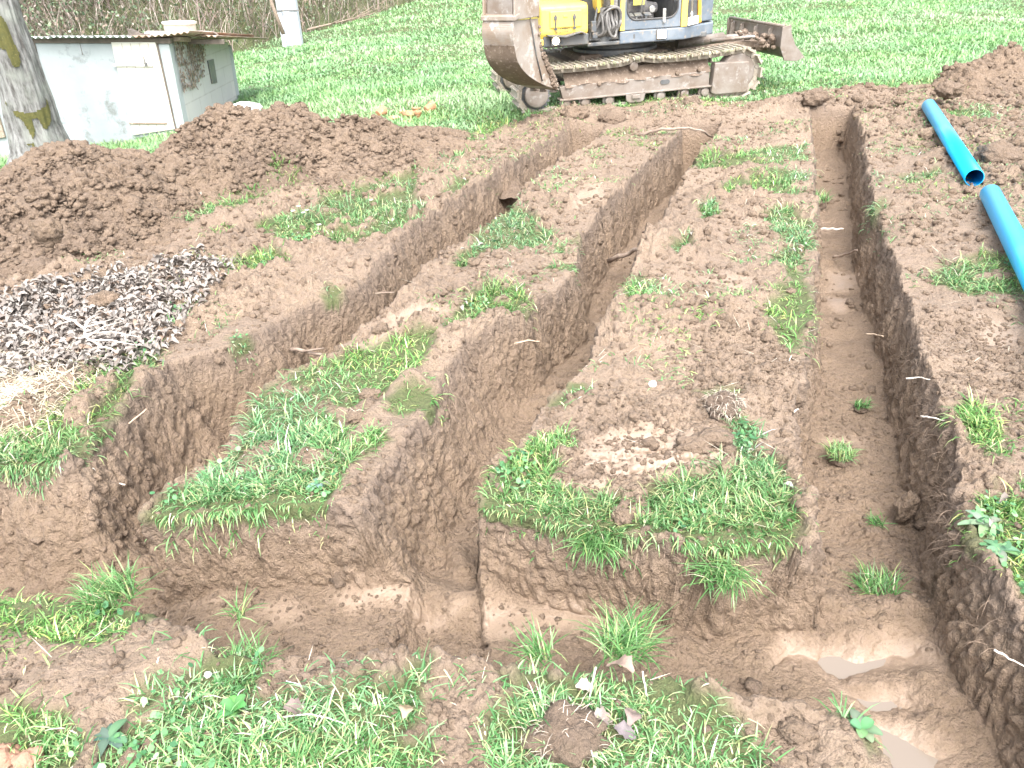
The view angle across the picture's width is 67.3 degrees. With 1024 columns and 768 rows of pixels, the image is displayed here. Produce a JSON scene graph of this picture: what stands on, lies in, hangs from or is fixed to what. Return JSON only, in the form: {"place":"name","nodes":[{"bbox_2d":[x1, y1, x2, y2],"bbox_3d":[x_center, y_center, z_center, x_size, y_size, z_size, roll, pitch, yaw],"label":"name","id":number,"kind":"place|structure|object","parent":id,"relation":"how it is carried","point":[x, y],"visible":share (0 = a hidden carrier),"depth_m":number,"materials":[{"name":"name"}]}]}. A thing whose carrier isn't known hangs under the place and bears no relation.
{"place":"outdoors","nodes":[
{"label":"outdoors","id":0,"kind":"place"},
{"bbox_2d":[0,0,1023,767],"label":"ground","id":1,"kind":"structure","parent":0,"point":[426,494],"depth_m":2.82,"materials":[{"name":"soil"}]},
{"bbox_2d":[0,675,17,694],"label":"soil clod","id":2,"kind":"object","parent":1,"relation":"on","point":[7,683],"visible":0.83,"depth_m":1.82,"materials":[{"name":"soil"}]},
{"bbox_2d":[0,742,21,767],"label":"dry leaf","id":3,"kind":"object","parent":1,"relation":"on","point":[6,755],"visible":0.77,"depth_m":1.68,"materials":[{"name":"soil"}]},
{"bbox_2d":[10,745,44,767],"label":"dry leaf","id":4,"kind":"object","parent":1,"relation":"on","point":[24,758],"visible":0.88,"depth_m":1.66,"materials":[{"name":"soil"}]},
{"bbox_2d":[0,0,69,164],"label":"tree","id":5,"kind":"object","parent":1,"relation":"on","point":[31,116],"visible":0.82,"depth_m":6.89,"materials":[{"name":"grey plant"}]},
{"bbox_2d":[0,328,113,448],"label":"dry grass","id":6,"kind":"structure","parent":1,"relation":"on","point":[9,388],"depth_m":3.13,"materials":[{"name":"beige plant"}]},
{"bbox_2d":[53,552,166,623],"bbox_3d":[-1.105,0.552,2.106,0.313,0.118,0.256,-15,31,-19],"label":"grass clump","id":7,"kind":"object","parent":1,"relation":"on","point":[112,585],"visible":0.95,"depth_m":2.10,"materials":[{"name":"plant"}]},
{"bbox_2d":[93,718,127,756],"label":"weed","id":8,"kind":"object","parent":1,"relation":"on","point":[107,734],"visible":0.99,"depth_m":1.69,"materials":[{"name":"green plant"}]},
{"bbox_2d":[0,243,244,379],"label":"leaf litter","id":9,"kind":"object","parent":1,"relation":"on","point":[20,321],"visible":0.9,"depth_m":3.72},
{"bbox_2d":[57,314,138,352],"bbox_3d":[-1.899,-0.265,3.527,0.616,0.075,0.192,23,38,38],"label":"dry branch","id":10,"kind":"object","parent":9,"relation":"on","point":[84,327],"visible":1,"depth_m":3.45,"materials":[{"name":"wood"}]},
{"bbox_2d":[86,290,120,306],"bbox_3d":[-2.061,-0.417,3.874,0.201,0.104,0.128,-3,29,0],"label":"soil clod","id":11,"kind":"object","parent":9,"relation":"on","point":[103,298],"visible":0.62,"depth_m":3.83,"materials":[{"name":"soil"}]},
{"bbox_2d":[118,743,141,767],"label":"dry leaf","id":12,"kind":"object","parent":1,"relation":"on","point":[125,755],"visible":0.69,"depth_m":1.66,"materials":[{"name":"plant"}]},
{"bbox_2d":[0,31,267,155],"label":"shed","id":13,"kind":"structure","parent":1,"relation":"on","point":[106,88],"depth_m":8.43,"materials":[{"name":"concrete"}]},
{"bbox_2d":[0,118,5,137],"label":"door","id":14,"kind":"structure","parent":13,"relation":"in","point":[2,133],"depth_m":8.55,"materials":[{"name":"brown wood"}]},
{"bbox_2d":[128,28,149,35],"bbox_3d":[-4.029,-3.792,8.301,0.197,0.079,0.100,0,29,-2],"label":"rotten wood","id":15,"kind":"object","parent":13,"relation":"on","point":[131,31],"visible":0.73,"depth_m":8.26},
{"bbox_2d":[111,42,174,134],"bbox_3d":[-4.020,-3.199,8.372,0.511,0.959,0.060,0,29,-2],"label":"door","id":16,"kind":"structure","parent":13,"relation":"in","point":[138,65],"depth_m":8.36,"materials":[{"name":"white wood"}]},
{"bbox_2d":[144,31,164,34],"bbox_3d":[-3.966,-3.931,8.627,0.260,0.057,0.178,5,30,7],"label":"roof tile","id":17,"kind":"object","parent":13,"relation":"on","point":[155,32],"visible":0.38,"depth_m":8.57,"materials":[{"name":"grey ceramic"}]},
{"bbox_2d":[161,20,196,37],"bbox_3d":[-3.713,-3.970,8.613,0.367,0.162,0.367,0,29,-2],"label":"concrete basin","id":18,"kind":"object","parent":13,"relation":"on","point":[176,26],"visible":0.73,"depth_m":8.49,"materials":[{"name":"concrete"}]},
{"bbox_2d":[174,42,207,92],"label":"dry creeper","id":19,"kind":"object","parent":13,"relation":"attached to","point":[190,50],"visible":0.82,"depth_m":8.74,"materials":[{"name":"brown plant"}]},
{"bbox_2d":[197,30,217,37],"bbox_3d":[-3.527,-3.997,8.776,0.280,0.063,0.198,15,33,24],"label":"roof tile","id":20,"kind":"object","parent":13,"relation":"on","point":[214,33],"visible":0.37,"depth_m":8.71,"materials":[{"name":"brown ceramic"}]},
{"bbox_2d":[128,409,145,423],"bbox_3d":[-1.472,0.141,2.996,0.111,0.057,0.019,-23,35,-31],"label":"root","id":21,"kind":"object","parent":1,"relation":"on","point":[132,420],"visible":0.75,"depth_m":2.99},
{"bbox_2d":[141,738,158,753],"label":"soil clod","id":22,"kind":"object","parent":1,"relation":"on","point":[147,741],"visible":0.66,"depth_m":1.68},
{"bbox_2d":[0,101,342,275],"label":"soil heap","id":23,"kind":"object","parent":1,"relation":"on","point":[215,163],"visible":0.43,"depth_m":5.32,"materials":[{"name":"soil"}]},
{"bbox_2d":[28,215,63,248],"bbox_3d":[-2.371,-0.775,3.919,0.164,0.166,0.126,-3,29,0],"label":"soil clod","id":24,"kind":"object","parent":23,"relation":"on","point":[47,232],"visible":1,"depth_m":3.88,"materials":[{"name":"soil"}]},
{"bbox_2d":[0,101,466,267],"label":"soil crumbs","id":25,"kind":"object","parent":23,"relation":"on","point":[14,209],"visible":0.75,"depth_m":5.60,"materials":[{"name":"soil"}]},
{"bbox_2d":[204,671,211,678],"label":"stone","id":26,"kind":"object","parent":1,"relation":"on","point":[207,674],"visible":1,"depth_m":1.81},
{"bbox_2d":[19,0,410,50],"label":"thicket","id":27,"kind":"object","parent":1,"relation":"on","point":[29,10],"visible":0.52,"depth_m":17.14,"materials":[{"name":"brown plant"}]},
{"bbox_2d":[217,694,245,718],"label":"leaf","id":28,"kind":"object","parent":1,"relation":"on","point":[235,702],"visible":1,"depth_m":1.73,"materials":[{"name":"green plant"}]},
{"bbox_2d":[213,581,268,630],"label":"grass clump","id":29,"kind":"object","parent":1,"relation":"on","point":[237,611],"visible":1,"depth_m":2.06,"materials":[{"name":"plant"}]},
{"bbox_2d":[234,101,262,110],"bbox_3d":[-3.042,-3.151,8.807,0.381,0.169,0.218,-3,29,0],"label":"white sack","id":30,"kind":"object","parent":1,"relation":"on","point":[252,105],"visible":0.35,"depth_m":8.74,"materials":[{"name":"plastic"}]},
{"bbox_2d":[213,623,287,696],"bbox_3d":[-0.642,0.673,1.847,0.230,0.106,0.243,-24,36,-33],"label":"grass clump","id":31,"kind":"object","parent":1,"relation":"on","point":[252,652],"visible":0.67,"depth_m":1.88,"materials":[{"name":"plant"}]},
{"bbox_2d":[257,716,266,755],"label":"stem","id":32,"kind":"object","parent":1,"relation":"on","point":[262,733],"visible":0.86,"depth_m":1.68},
{"bbox_2d":[269,0,284,34],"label":"sapling","id":33,"kind":"object","parent":1,"relation":"on","point":[282,31],"visible":1,"depth_m":17.05,"materials":[{"name":"wood"}]},
{"bbox_2d":[272,0,302,46],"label":"concrete pole","id":34,"kind":"object","parent":1,"relation":"on","point":[288,13],"visible":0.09,"depth_m":17.60,"materials":[{"name":"white concrete"}]},
{"bbox_2d":[283,697,304,714],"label":"dead leaf","id":35,"kind":"object","parent":1,"relation":"on","point":[291,701],"visible":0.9,"depth_m":1.72,"materials":[{"name":"plant"}]},
{"bbox_2d":[290,347,323,355],"bbox_3d":[-0.955,-0.155,3.653,0.231,0.043,0.035,7,31,17],"label":"root","id":36,"kind":"object","parent":1,"relation":"attached to","point":[308,351],"visible":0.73,"depth_m":3.66,"materials":[{"name":"wood"}]},
{"bbox_2d":[282,713,344,723],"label":"stem","id":37,"kind":"object","parent":1,"relation":"on","point":[311,714],"visible":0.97,"depth_m":1.70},
{"bbox_2d":[306,474,331,489],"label":"weed","id":38,"kind":"object","parent":1,"relation":"on","point":[320,477],"visible":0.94,"depth_m":2.51,"materials":[{"name":"green plant"}]},
{"bbox_2d":[307,0,391,30],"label":"fallen branch","id":39,"kind":"object","parent":1,"relation":"on","point":[349,19],"visible":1,"depth_m":16.80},
{"bbox_2d":[345,396,379,424],"bbox_3d":[-0.555,0.099,2.898,0.118,0.059,0.210,12,33,25],"label":"soil slab","id":40,"kind":"object","parent":1,"relation":"on","point":[354,416],"depth_m":2.86,"materials":[{"name":"soil"}]},
{"bbox_2d":[358,388,384,399],"bbox_3d":[-0.553,0.041,3.012,0.094,0.048,0.077,15,34,29],"label":"soil slab","id":41,"kind":"object","parent":1,"relation":"on","point":[368,393],"depth_m":3.00,"materials":[{"name":"soil"}]},
{"bbox_2d":[375,105,386,115],"bbox_3d":[-1.397,-2.895,8.182,0.107,0.107,0.095,26,55,31],"label":"terracotta pot","id":42,"kind":"object","parent":1,"relation":"on","point":[382,109],"visible":0.88,"depth_m":8.15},
{"bbox_2d":[290,115,520,198],"bbox_3d":[-0.927,-2.097,6.887,1.947,0.736,2.709,-3,29,0],"label":"soil heap","id":43,"kind":"object","parent":1,"relation":"on","point":[513,189],"visible":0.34,"depth_m":6.22,"materials":[{"name":"soil"}]},
{"bbox_2d":[398,704,412,717],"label":"dead leaf","id":44,"kind":"object","parent":1,"relation":"on","point":[405,710],"visible":1,"depth_m":1.69,"materials":[{"name":"plant"}]},
{"bbox_2d":[403,110,414,118],"bbox_3d":[-1.068,-2.809,8.043,0.150,0.061,0.150,-12,38,-22],"label":"terracotta pot","id":45,"kind":"object","parent":1,"relation":"on","point":[410,112],"visible":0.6,"depth_m":8.05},
{"bbox_2d":[414,110,420,118],"bbox_3d":[-0.977,-2.791,7.989,0.078,0.088,0.078,-8,34,-10],"label":"terracotta pot","id":46,"kind":"object","parent":1,"relation":"on","point":[417,113],"visible":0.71,"depth_m":7.96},
{"bbox_2d":[424,101,436,111],"bbox_3d":[-0.885,-2.966,8.249,0.109,0.107,0.107,-39,52,-24],"label":"terracotta pot","id":47,"kind":"object","parent":1,"relation":"on","point":[431,105],"visible":0.88,"depth_m":8.22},
{"bbox_2d":[0,179,1018,669],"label":"roots","id":48,"kind":"object","parent":1,"relation":"on","point":[530,411],"visible":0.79,"depth_m":3.08,"materials":[{"name":"plant"}]},
{"bbox_2d":[0,68,1023,767],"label":"grass","id":49,"kind":"structure","parent":1,"relation":"on","point":[316,438],"depth_m":2.35,"materials":[{"name":"plant"}]},
{"bbox_2d":[0,80,1023,409],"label":"soil crumbs","id":50,"kind":"object","parent":1,"relation":"on","point":[644,296],"visible":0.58,"depth_m":4.56,"materials":[{"name":"soil"}]},
{"bbox_2d":[0,140,1023,767],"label":"soil crumbs","id":51,"kind":"object","parent":1,"relation":"on","point":[752,684],"visible":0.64,"depth_m":3.36,"materials":[{"name":"soil"}]},
{"bbox_2d":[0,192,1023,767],"bbox_3d":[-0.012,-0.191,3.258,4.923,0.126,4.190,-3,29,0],"label":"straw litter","id":52,"kind":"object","parent":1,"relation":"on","point":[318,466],"visible":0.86,"depth_m":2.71,"materials":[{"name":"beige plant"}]},
{"bbox_2d":[0,310,1023,767],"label":"soil crumbs","id":53,"kind":"object","parent":1,"relation":"on","point":[666,454],"visible":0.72,"depth_m":2.61,"materials":[{"name":"soil"}]},
{"bbox_2d":[514,340,539,343],"bbox_3d":[0.070,-0.192,3.483,0.122,0.027,0.026,4,30,13],"label":"root","id":54,"kind":"object","parent":1,"relation":"on","point":[525,341],"visible":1,"depth_m":3.49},
{"bbox_2d":[495,613,567,672],"bbox_3d":[0.051,0.624,1.860,0.205,0.096,0.164,-3,29,0],"label":"grass clump","id":55,"kind":"object","parent":1,"relation":"on","point":[536,648],"visible":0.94,"depth_m":1.86,"materials":[{"name":"plant"}]},
{"bbox_2d":[526,680,539,693],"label":"soil clod","id":56,"kind":"object","parent":1,"relation":"on","point":[532,683],"visible":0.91,"depth_m":1.75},
{"bbox_2d":[61,210,1023,767],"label":"clover","id":57,"kind":"object","parent":1,"relation":"on","point":[995,528],"visible":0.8,"depth_m":2.12,"materials":[{"name":"green plant"}]},
{"bbox_2d":[506,691,620,767],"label":"soil clod","id":58,"kind":"object","parent":1,"relation":"on","point":[565,735],"visible":0.93,"depth_m":1.63,"materials":[{"name":"soil"}]},
{"bbox_2d":[559,105,589,119],"bbox_3d":[0.608,-2.589,7.398,0.280,0.185,0.248,14,34,27],"label":"soil clod","id":59,"kind":"object","parent":1,"relation":"on","point":[577,111],"visible":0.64,"depth_m":7.34,"materials":[{"name":"soil"}]},
{"bbox_2d":[155,56,1011,525],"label":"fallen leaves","id":60,"kind":"object","parent":1,"relation":"on","point":[1003,496],"visible":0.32,"depth_m":5.05,"materials":[{"name":"brown plant"}]},
{"bbox_2d":[576,677,592,691],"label":"dead leaf","id":61,"kind":"object","parent":1,"relation":"on","point":[583,684],"visible":1,"depth_m":1.74,"materials":[{"name":"plant"}]},
{"bbox_2d":[551,518,633,572],"bbox_3d":[0.228,0.449,2.176,0.252,0.125,0.203,3,30,10],"label":"grass clump","id":62,"kind":"object","parent":1,"relation":"on","point":[584,538],"visible":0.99,"depth_m":2.18,"materials":[{"name":"plant"}]},
{"bbox_2d":[588,667,596,699],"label":"stem","id":63,"kind":"object","parent":1,"relation":"on","point":[595,668],"visible":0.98,"depth_m":1.74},
{"bbox_2d":[594,706,612,724],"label":"dead leaf","id":64,"kind":"object","parent":1,"relation":"on","point":[602,713],"visible":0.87,"depth_m":1.68,"materials":[{"name":"plant"}]},
{"bbox_2d":[597,111,625,123],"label":"soil clod","id":65,"kind":"object","parent":1,"relation":"on","point":[609,117],"visible":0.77,"depth_m":7.30,"materials":[{"name":"soil"}]},
{"bbox_2d":[563,590,677,684],"bbox_3d":[0.266,0.607,1.847,0.298,0.143,0.273,-3,29,0],"label":"grass clump","id":66,"kind":"object","parent":1,"relation":"on","point":[633,634],"visible":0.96,"depth_m":1.86,"materials":[{"name":"plant"}]},
{"bbox_2d":[606,654,634,672],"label":"dead leaf","id":67,"kind":"object","parent":1,"relation":"on","point":[624,660],"visible":1,"depth_m":1.75,"materials":[{"name":"plant"}]},
{"bbox_2d":[611,508,632,525],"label":"soil clod","id":68,"kind":"object","parent":1,"relation":"on","point":[620,516],"visible":0.98,"depth_m":2.24,"materials":[{"name":"soil"}]},
{"bbox_2d":[607,247,636,263],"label":"branch","id":69,"kind":"object","parent":1,"relation":"on","point":[621,255],"visible":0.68,"depth_m":4.76,"materials":[{"name":"wood"}]},
{"bbox_2d":[614,720,635,739],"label":"dead leaf","id":70,"kind":"object","parent":1,"relation":"on","point":[623,725],"visible":0.97,"depth_m":1.65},
{"bbox_2d":[624,707,642,725],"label":"dead leaf","id":71,"kind":"object","parent":1,"relation":"on","point":[632,715],"visible":1,"depth_m":1.65,"materials":[{"name":"plant"}]},
{"bbox_2d":[481,0,804,114],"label":"excavator","id":72,"kind":"object","parent":1,"relation":"on","point":[630,50],"visible":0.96,"depth_m":7.93,"materials":[{"name":"metal"}]},
{"bbox_2d":[642,671,647,700],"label":"stem","id":73,"kind":"object","parent":1,"relation":"on","point":[644,683],"visible":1,"depth_m":1.73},
{"bbox_2d":[648,380,656,386],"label":"stone","id":74,"kind":"object","parent":1,"relation":"on","point":[652,383],"visible":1,"depth_m":2.98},
{"bbox_2d":[639,127,712,137],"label":"branch","id":75,"kind":"object","parent":1,"relation":"on","point":[669,129],"visible":1,"depth_m":6.74,"materials":[{"name":"wood"}]},
{"bbox_2d":[679,549,692,559],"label":"soil clod","id":76,"kind":"object","parent":1,"relation":"on","point":[685,556],"visible":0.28,"depth_m":2.18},
{"bbox_2d":[678,95,702,104],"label":"soil clod","id":77,"kind":"object","parent":1,"relation":"on","point":[694,99],"visible":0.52,"depth_m":7.60,"materials":[{"name":"soil"}]},
{"bbox_2d":[675,435,714,454],"bbox_3d":[0.603,0.205,2.544,0.129,0.062,0.099,8,31,19],"label":"soil clod","id":78,"kind":"object","parent":1,"relation":"on","point":[695,444],"visible":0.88,"depth_m":2.52,"materials":[{"name":"soil"}]},
{"bbox_2d":[695,201,720,217],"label":"grass clump","id":79,"kind":"object","parent":1,"relation":"on","point":[715,209],"visible":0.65,"depth_m":4.74,"materials":[{"name":"plant"}]},
{"bbox_2d":[689,426,734,446],"bbox_3d":[0.665,0.181,2.558,0.150,0.059,0.090,-3,29,0],"label":"soil clod","id":80,"kind":"object","parent":1,"relation":"on","point":[716,435],"visible":0.88,"depth_m":2.53,"materials":[{"name":"soil"}]},
{"bbox_2d":[678,551,772,608],"bbox_3d":[0.571,0.517,2.083,0.273,0.116,0.234,-3,29,0],"label":"grass clump","id":81,"kind":"object","parent":1,"relation":"on","point":[723,577],"visible":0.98,"depth_m":2.08,"materials":[{"name":"plant"}]},
{"bbox_2d":[701,385,752,420],"bbox_3d":[0.755,0.071,2.729,0.195,0.128,0.208,-3,29,0],"label":"root ball","id":82,"kind":"object","parent":1,"relation":"on","point":[720,403],"visible":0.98,"depth_m":2.70,"materials":[{"name":"plant"}]},
{"bbox_2d":[777,716,818,744],"bbox_3d":[0.608,0.737,1.632,0.084,0.042,0.060,13,33,27],"label":"soil clod","id":83,"kind":"object","parent":1,"relation":"on","point":[793,729],"visible":1,"depth_m":1.62,"materials":[{"name":"soil"}]},
{"bbox_2d":[801,88,829,105],"bbox_3d":[2.864,-2.699,7.260,0.271,0.166,0.241,-3,29,0],"label":"soil clod","id":84,"kind":"object","parent":1,"relation":"on","point":[816,96],"visible":1,"depth_m":7.20,"materials":[{"name":"soil"}]},
{"bbox_2d":[815,187,835,208],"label":"grass clump","id":85,"kind":"object","parent":1,"relation":"on","point":[822,197],"visible":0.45,"depth_m":5.80,"materials":[{"name":"plant"}]},
{"bbox_2d":[821,227,843,230],"bbox_3d":[2.156,-1.054,5.247,0.194,0.037,0.039,13,33,26],"label":"stick","id":86,"kind":"object","parent":1,"relation":"on","point":[824,228],"visible":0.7,"depth_m":5.23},
{"bbox_2d":[818,436,861,467],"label":"grass clump","id":87,"kind":"object","parent":1,"relation":"on","point":[838,455],"visible":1,"depth_m":3.04,"materials":[{"name":"plant"}]},
{"bbox_2d":[838,679,846,683],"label":"soil clod","id":88,"kind":"object","parent":1,"relation":"on","point":[843,681],"visible":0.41,"depth_m":2.13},
{"bbox_2d":[832,249,857,258],"bbox_3d":[2.044,-0.796,4.699,0.038,0.131,0.218,-10,30,-12],"label":"stick","id":89,"kind":"object","parent":1,"relation":"on","point":[839,256],"visible":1,"depth_m":4.74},
{"bbox_2d":[851,398,875,413],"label":"grass clump","id":90,"kind":"object","parent":1,"relation":"on","point":[861,408],"visible":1,"depth_m":3.35,"materials":[{"name":"plant"}]},
{"bbox_2d":[849,709,882,742],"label":"weed","id":91,"kind":"object","parent":1,"relation":"on","point":[865,727],"visible":1,"depth_m":1.62,"materials":[{"name":"green plant"}]},
{"bbox_2d":[842,557,911,597],"bbox_3d":[1.120,0.625,2.384,0.252,0.161,0.233,-3,29,0],"label":"grass clump","id":92,"kind":"object","parent":1,"relation":"on","point":[870,582],"visible":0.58,"depth_m":2.39,"materials":[{"name":"plant"}]},
{"bbox_2d":[857,699,901,711],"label":"water","id":93,"kind":"structure","parent":1,"relation":"on","point":[886,706],"depth_m":2.07,"materials":[{"name":"brown liquid"}]},
{"bbox_2d":[865,508,894,529],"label":"grass clump","id":94,"kind":"object","parent":1,"relation":"on","point":[878,523],"visible":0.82,"depth_m":2.69,"materials":[{"name":"plant"}]},
{"bbox_2d":[893,491,919,523],"bbox_3d":[1.378,0.433,2.695,0.092,0.136,0.071,-18,33,-25],"label":"soil slab","id":95,"kind":"object","parent":1,"relation":"on","point":[906,506],"depth_m":2.67,"materials":[{"name":"soil"}]},
{"bbox_2d":[880,729,937,767],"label":"water","id":96,"kind":"structure","parent":1,"relation":"on","point":[904,754],"depth_m":1.95,"materials":[{"name":"brown liquid"}]},
{"bbox_2d":[906,377,929,379],"bbox_3d":[1.570,-0.023,2.964,0.030,0.036,0.088,-23,35,-31],"label":"root","id":97,"kind":"object","parent":1,"relation":"on","point":[917,377],"visible":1,"depth_m":2.98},
{"bbox_2d":[819,41,1023,189],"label":"soil crumbs","id":98,"kind":"object","parent":1,"relation":"on","point":[958,121],"visible":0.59,"depth_m":7.06,"materials":[{"name":"soil"}]},
{"bbox_2d":[920,415,943,420],"bbox_3d":[1.475,0.121,2.699,0.011,0.036,0.092,-16,32,-21],"label":"root","id":99,"kind":"object","parent":1,"relation":"on","point":[930,417],"visible":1,"depth_m":2.70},
{"bbox_2d":[934,80,964,100],"bbox_3d":[4.069,-2.738,7.170,0.240,0.189,0.230,-3,29,0],"label":"soil clod","id":100,"kind":"object","parent":1,"relation":"on","point":[950,89],"visible":1,"depth_m":7.11,"materials":[{"name":"soil"}]},
{"bbox_2d":[922,99,984,185],"bbox_3d":[3.290,-1.873,5.804,0.110,0.110,2.303,7,32,17],"label":"blue pipe","id":101,"kind":"object","parent":1,"relation":"on","point":[963,160],"visible":1,"depth_m":5.44,"materials":[{"name":"plastic"}]},
{"bbox_2d":[931,44,1023,98],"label":"soil heap","id":102,"kind":"object","parent":1,"relation":"on","point":[977,76],"visible":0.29,"depth_m":7.77,"materials":[{"name":"soil"}]},
{"bbox_2d":[957,510,1003,539],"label":"weed","id":103,"kind":"object","parent":1,"relation":"on","point":[984,525],"visible":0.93,"depth_m":2.16,"materials":[{"name":"green plant"}]},
{"bbox_2d":[973,139,1022,163],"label":"soil clod","id":104,"kind":"object","parent":1,"relation":"on","point":[998,151],"visible":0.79,"depth_m":5.31,"materials":[{"name":"soil"}]},
{"bbox_2d":[979,184,1023,290],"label":"blue pipe","id":105,"kind":"object","parent":1,"relation":"on","point":[1008,228],"visible":1,"depth_m":3.97,"materials":[{"name":"plastic"}]},
{"bbox_2d":[983,539,1022,563],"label":"weed","id":106,"kind":"object","parent":1,"relation":"on","point":[993,546],"visible":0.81,"depth_m":2.04,"materials":[{"name":"green plant"}]},
{"bbox_2d":[994,649,1023,666],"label":"root","id":107,"kind":"object","parent":1,"relation":"on","point":[1001,653],"visible":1,"depth_m":1.80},
{"bbox_2d":[0,0,1023,168],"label":"meadow grass","id":108,"kind":"structure","parent":0,"point":[328,94],"depth_m":11.69,"materials":[{"name":"plant"}]},
{"bbox_2d":[817,656,885,678],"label":"water","id":109,"kind":"structure","parent":0,"point":[839,667],"depth_m":2.19,"materials":[{"name":"brown liquid"}]}
]}

